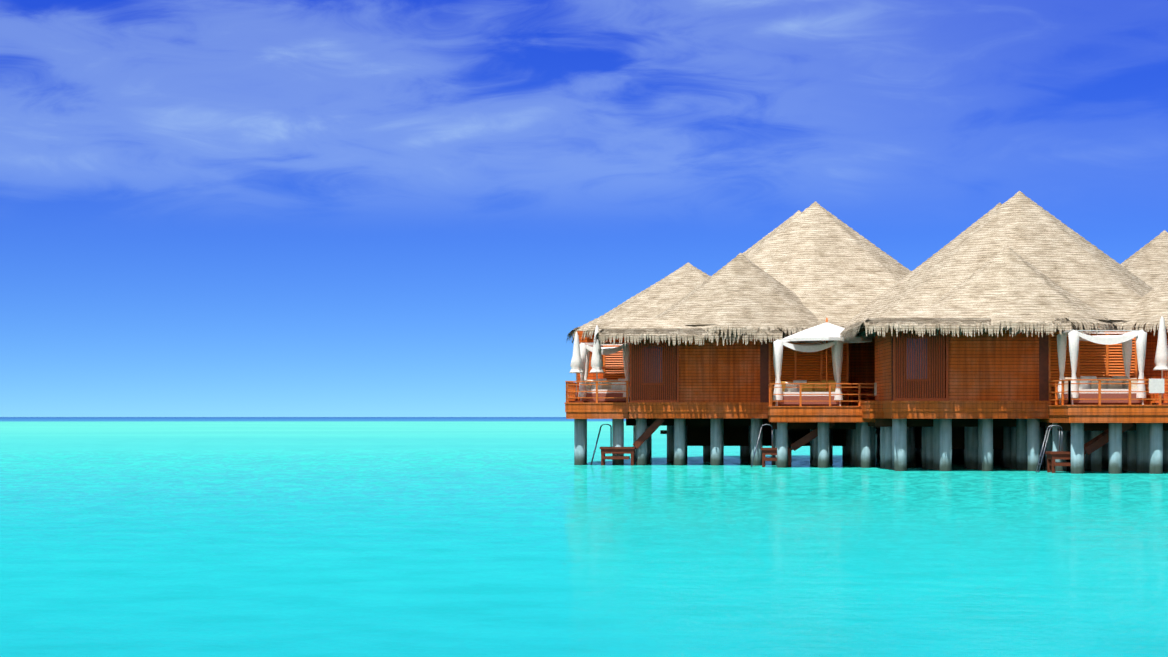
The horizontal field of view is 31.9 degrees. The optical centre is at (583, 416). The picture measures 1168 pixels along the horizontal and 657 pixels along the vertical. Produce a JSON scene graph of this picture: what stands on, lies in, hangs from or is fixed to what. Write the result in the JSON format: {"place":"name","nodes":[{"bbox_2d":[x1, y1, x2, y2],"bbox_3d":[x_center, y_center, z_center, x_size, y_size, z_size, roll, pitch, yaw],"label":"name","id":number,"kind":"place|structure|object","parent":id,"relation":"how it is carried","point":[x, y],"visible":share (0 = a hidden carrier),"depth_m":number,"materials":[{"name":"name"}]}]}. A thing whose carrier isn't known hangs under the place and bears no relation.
{"place":"outdoors","nodes":[
{"label":"outdoors","id":0,"kind":"place"},
{"bbox_2d":[0,417,1167,656],"bbox_3d":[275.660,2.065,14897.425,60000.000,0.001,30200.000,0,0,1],"label":"lagoon water","id":1,"kind":"structure","parent":0,"point":[322,537],"depth_m":32.06,"materials":[{"name":"teal liquid"}]},
{"bbox_2d":[574,418,910,467],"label":"support pillars","id":2,"kind":"structure","parent":1,"relation":"in","point":[821,449],"depth_m":86.85,"materials":[{"name":"grey concrete"}]},
{"bbox_2d":[574,262,710,329],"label":"thatch roof","id":3,"kind":"structure","parent":2,"relation":"on","point":[661,296],"depth_m":94.24,"materials":[{"name":"brown plant"}]},
{"bbox_2d":[566,323,621,342],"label":"thatched roof","id":4,"kind":"structure","parent":3,"relation":"attached to","point":[590,328],"depth_m":93.21,"materials":[{"name":"beige wicker"}]},
{"bbox_2d":[592,328,787,345],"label":"villa thatch fringe","id":5,"kind":"object","parent":3,"relation":"attached to","point":[683,334],"visible":0.83,"depth_m":84.97,"materials":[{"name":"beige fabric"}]},
{"bbox_2d":[569,336,849,466],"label":"framework","id":6,"kind":"object","parent":2,"relation":"on","point":[764,397],"depth_m":86.69,"materials":[{"name":"brown wood"}]},
{"bbox_2d":[644,347,661,382],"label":"window","id":7,"kind":"structure","parent":6,"relation":"attached to","point":[653,364],"depth_m":86.69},
{"bbox_2d":[630,336,678,401],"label":"villa screen slat","id":8,"kind":"object","parent":6,"relation":"attached to","point":[649,383],"visible":0.73,"depth_m":86.34,"materials":[{"name":"brown wood"}]},
{"bbox_2d":[576,339,840,405],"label":"canopy frame","id":9,"kind":"object","parent":6,"relation":"attached to","point":[628,377],"visible":0.19,"depth_m":87.54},
{"bbox_2d":[565,318,873,405],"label":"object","id":10,"kind":"object","parent":6,"relation":"attached to","point":[846,387],"visible":0.42,"depth_m":85.97,"materials":[{"name":"brown wood"}]},
{"bbox_2d":[569,322,871,399],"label":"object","id":11,"kind":"object","parent":6,"relation":"attached to","point":[581,351],"visible":0.83,"depth_m":84.40,"materials":[{"name":"white fabric"}]},
{"bbox_2d":[577,331,874,405],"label":"villa wall boards","id":12,"kind":"object","parent":6,"relation":"attached to","point":[713,372],"visible":0.15,"depth_m":86.23,"materials":[{"name":"brown wood"}]},
{"bbox_2d":[564,402,879,421],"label":"deck","id":13,"kind":"structure","parent":2,"relation":"on","point":[772,413],"depth_m":86.13,"materials":[{"name":"brown wood"}]},
{"bbox_2d":[655,253,820,324],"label":"thatch roof","id":14,"kind":"structure","parent":2,"relation":"on","point":[740,287],"depth_m":87.05,"materials":[{"name":"brown plant"}]},
{"bbox_2d":[646,321,822,338],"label":"thatched roof","id":15,"kind":"structure","parent":14,"relation":"attached to","point":[738,327],"depth_m":84.96,"materials":[{"name":"beige wicker"}]},
{"bbox_2d":[626,418,879,445],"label":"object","id":16,"kind":"object","parent":2,"relation":"on","point":[735,431],"visible":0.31,"depth_m":92.09,"materials":[{"name":"black"}]},
{"bbox_2d":[742,210,800,255],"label":"thatch roof","id":17,"kind":"structure","parent":2,"relation":"on","point":[798,212],"depth_m":98.54,"materials":[{"name":"brown plant"}]},
{"bbox_2d":[745,201,910,322],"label":"thatch roof","id":18,"kind":"structure","parent":2,"relation":"on","point":[819,261],"depth_m":91.09,"materials":[{"name":"brown plant"}]},
{"bbox_2d":[786,323,873,336],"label":"thatched roof","id":19,"kind":"structure","parent":18,"relation":"attached to","point":[840,324],"depth_m":86.72,"materials":[{"name":"beige wicker"}]},
{"bbox_2d":[842,418,1167,473],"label":"support pillars","id":20,"kind":"structure","parent":1,"relation":"in","point":[1143,448],"depth_m":77.80,"materials":[{"name":"grey concrete"}]},
{"bbox_2d":[901,202,1001,279],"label":"thatch roof","id":21,"kind":"structure","parent":20,"relation":"on","point":[999,204],"depth_m":90.13,"materials":[{"name":"brown plant"}]},
{"bbox_2d":[842,191,1152,327],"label":"thatch roof","id":22,"kind":"structure","parent":20,"relation":"on","point":[1053,248],"depth_m":82.78,"materials":[{"name":"brown plant"}]},
{"bbox_2d":[838,318,1076,341],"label":"villa thatch fringe","id":23,"kind":"object","parent":22,"relation":"attached to","point":[919,325],"visible":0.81,"depth_m":75.90,"materials":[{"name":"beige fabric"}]},
{"bbox_2d":[841,320,1135,340],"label":"thatched roof","id":24,"kind":"structure","parent":22,"relation":"attached to","point":[1117,323],"depth_m":78.55,"materials":[{"name":"beige wicker"}]},
{"bbox_2d":[850,401,1167,422],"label":"deck","id":25,"kind":"structure","parent":20,"relation":"on","point":[1043,411],"depth_m":77.12,"materials":[{"name":"brown wood"}]},
{"bbox_2d":[852,324,1167,448],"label":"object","id":26,"kind":"object","parent":20,"relation":"on","point":[958,425],"visible":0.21,"depth_m":80.00,"materials":[{"name":"black"}]},
{"bbox_2d":[930,245,1108,320],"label":"thatch roof","id":27,"kind":"structure","parent":20,"relation":"on","point":[1007,280],"depth_m":77.87,"materials":[{"name":"brown plant"}]},
{"bbox_2d":[926,315,1115,335],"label":"thatched roof","id":28,"kind":"structure","parent":27,"relation":"attached to","point":[1028,321],"depth_m":75.99,"materials":[{"name":"beige wicker"}]},
{"bbox_2d":[891,329,1167,472],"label":"framework","id":29,"kind":"object","parent":20,"relation":"on","point":[1096,442],"depth_m":77.16,"materials":[{"name":"brown wood"}]},
{"bbox_2d":[907,338,926,378],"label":"window","id":30,"kind":"structure","parent":29,"relation":"attached to","point":[914,358],"depth_m":77.57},
{"bbox_2d":[893,326,948,400],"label":"villa screen slat","id":31,"kind":"object","parent":29,"relation":"attached to","point":[904,362],"visible":0.71,"depth_m":77.20,"materials":[{"name":"brown wood"}]},
{"bbox_2d":[875,327,1127,400],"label":"villa wall boards","id":32,"kind":"object","parent":29,"relation":"attached to","point":[984,366],"visible":0.17,"depth_m":77.21,"materials":[{"name":"brown wood"}]},
{"bbox_2d":[1048,332,1167,404],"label":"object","id":33,"kind":"object","parent":29,"relation":"attached to","point":[1107,367],"visible":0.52,"depth_m":77.15,"materials":[{"name":"brown wood"}]},
{"bbox_2d":[1060,330,1162,404],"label":"canopy frame","id":34,"kind":"object","parent":29,"relation":"attached to","point":[1107,333],"visible":0.21,"depth_m":75.49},
{"bbox_2d":[0,0,1167,416],"label":"sky","id":35,"kind":"structure","parent":0,"point":[209,208],"materials":[{"name":"blue"}]},
{"bbox_2d":[607,318,692,328],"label":"thatched roof","id":36,"kind":"structure","parent":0,"point":[655,323],"depth_m":85.99,"materials":[{"name":"brown plant"}]},
{"bbox_2d":[582,393,839,403],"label":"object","id":37,"kind":"object","parent":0,"point":[807,400],"visible":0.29,"depth_m":83.24,"materials":[{"name":"fabric"}]},
{"bbox_2d":[585,380,876,395],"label":"beige cushion","id":38,"kind":"object","parent":37,"relation":"on","point":[610,387],"visible":0.42,"depth_m":89.49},
{"bbox_2d":[781,380,835,391],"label":"yellow villa cushion","id":39,"kind":"object","parent":37,"relation":"on","point":[815,389],"visible":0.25,"depth_m":84.33,"materials":[{"name":"yellow fabric"}]},
{"bbox_2d":[873,306,982,317],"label":"thatched roof","id":40,"kind":"structure","parent":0,"point":[937,312],"depth_m":76.89,"materials":[{"name":"brown plant"}]},
{"bbox_2d":[1064,393,1141,402],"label":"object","id":41,"kind":"object","parent":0,"point":[1104,395],"visible":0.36,"depth_m":74.39,"materials":[{"name":"brown wood"}]},
{"bbox_2d":[1064,376,1136,389],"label":"beige cushion","id":42,"kind":"object","parent":41,"relation":"on","point":[1113,386],"visible":0.46,"depth_m":75.60,"materials":[{"name":"beige fabric"}]},
{"bbox_2d":[1057,316,1167,398],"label":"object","id":43,"kind":"object","parent":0,"point":[1160,362],"visible":0.88,"depth_m":74.41,"materials":[{"name":"white fabric"}]},
{"bbox_2d":[1134,325,1167,400],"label":"villa wall boards","id":44,"kind":"object","parent":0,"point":[1150,364],"visible":0.05,"depth_m":78.22,"materials":[{"name":"brown wood"}]},
{"bbox_2d":[1121,230,1167,288],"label":"thatch roof","id":45,"kind":"structure","parent":44,"relation":"on","point":[1147,263],"depth_m":97.86,"materials":[{"name":"brown plant"}]},
{"bbox_2d":[1123,279,1167,320],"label":"thatch roof","id":46,"kind":"structure","parent":44,"relation":"on","point":[1153,302],"depth_m":78.56,"materials":[{"name":"brown plant"}]},
{"bbox_2d":[1102,317,1167,334],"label":"thatched roof","id":47,"kind":"structure","parent":46,"relation":"attached to","point":[1147,323],"depth_m":77.47,"materials":[{"name":"beige wicker"}]},
{"bbox_2d":[1139,401,1167,404],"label":"deck","id":48,"kind":"structure","parent":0,"point":[1149,402],"depth_m":78.17,"materials":[{"name":"brown wood"}]}
]}

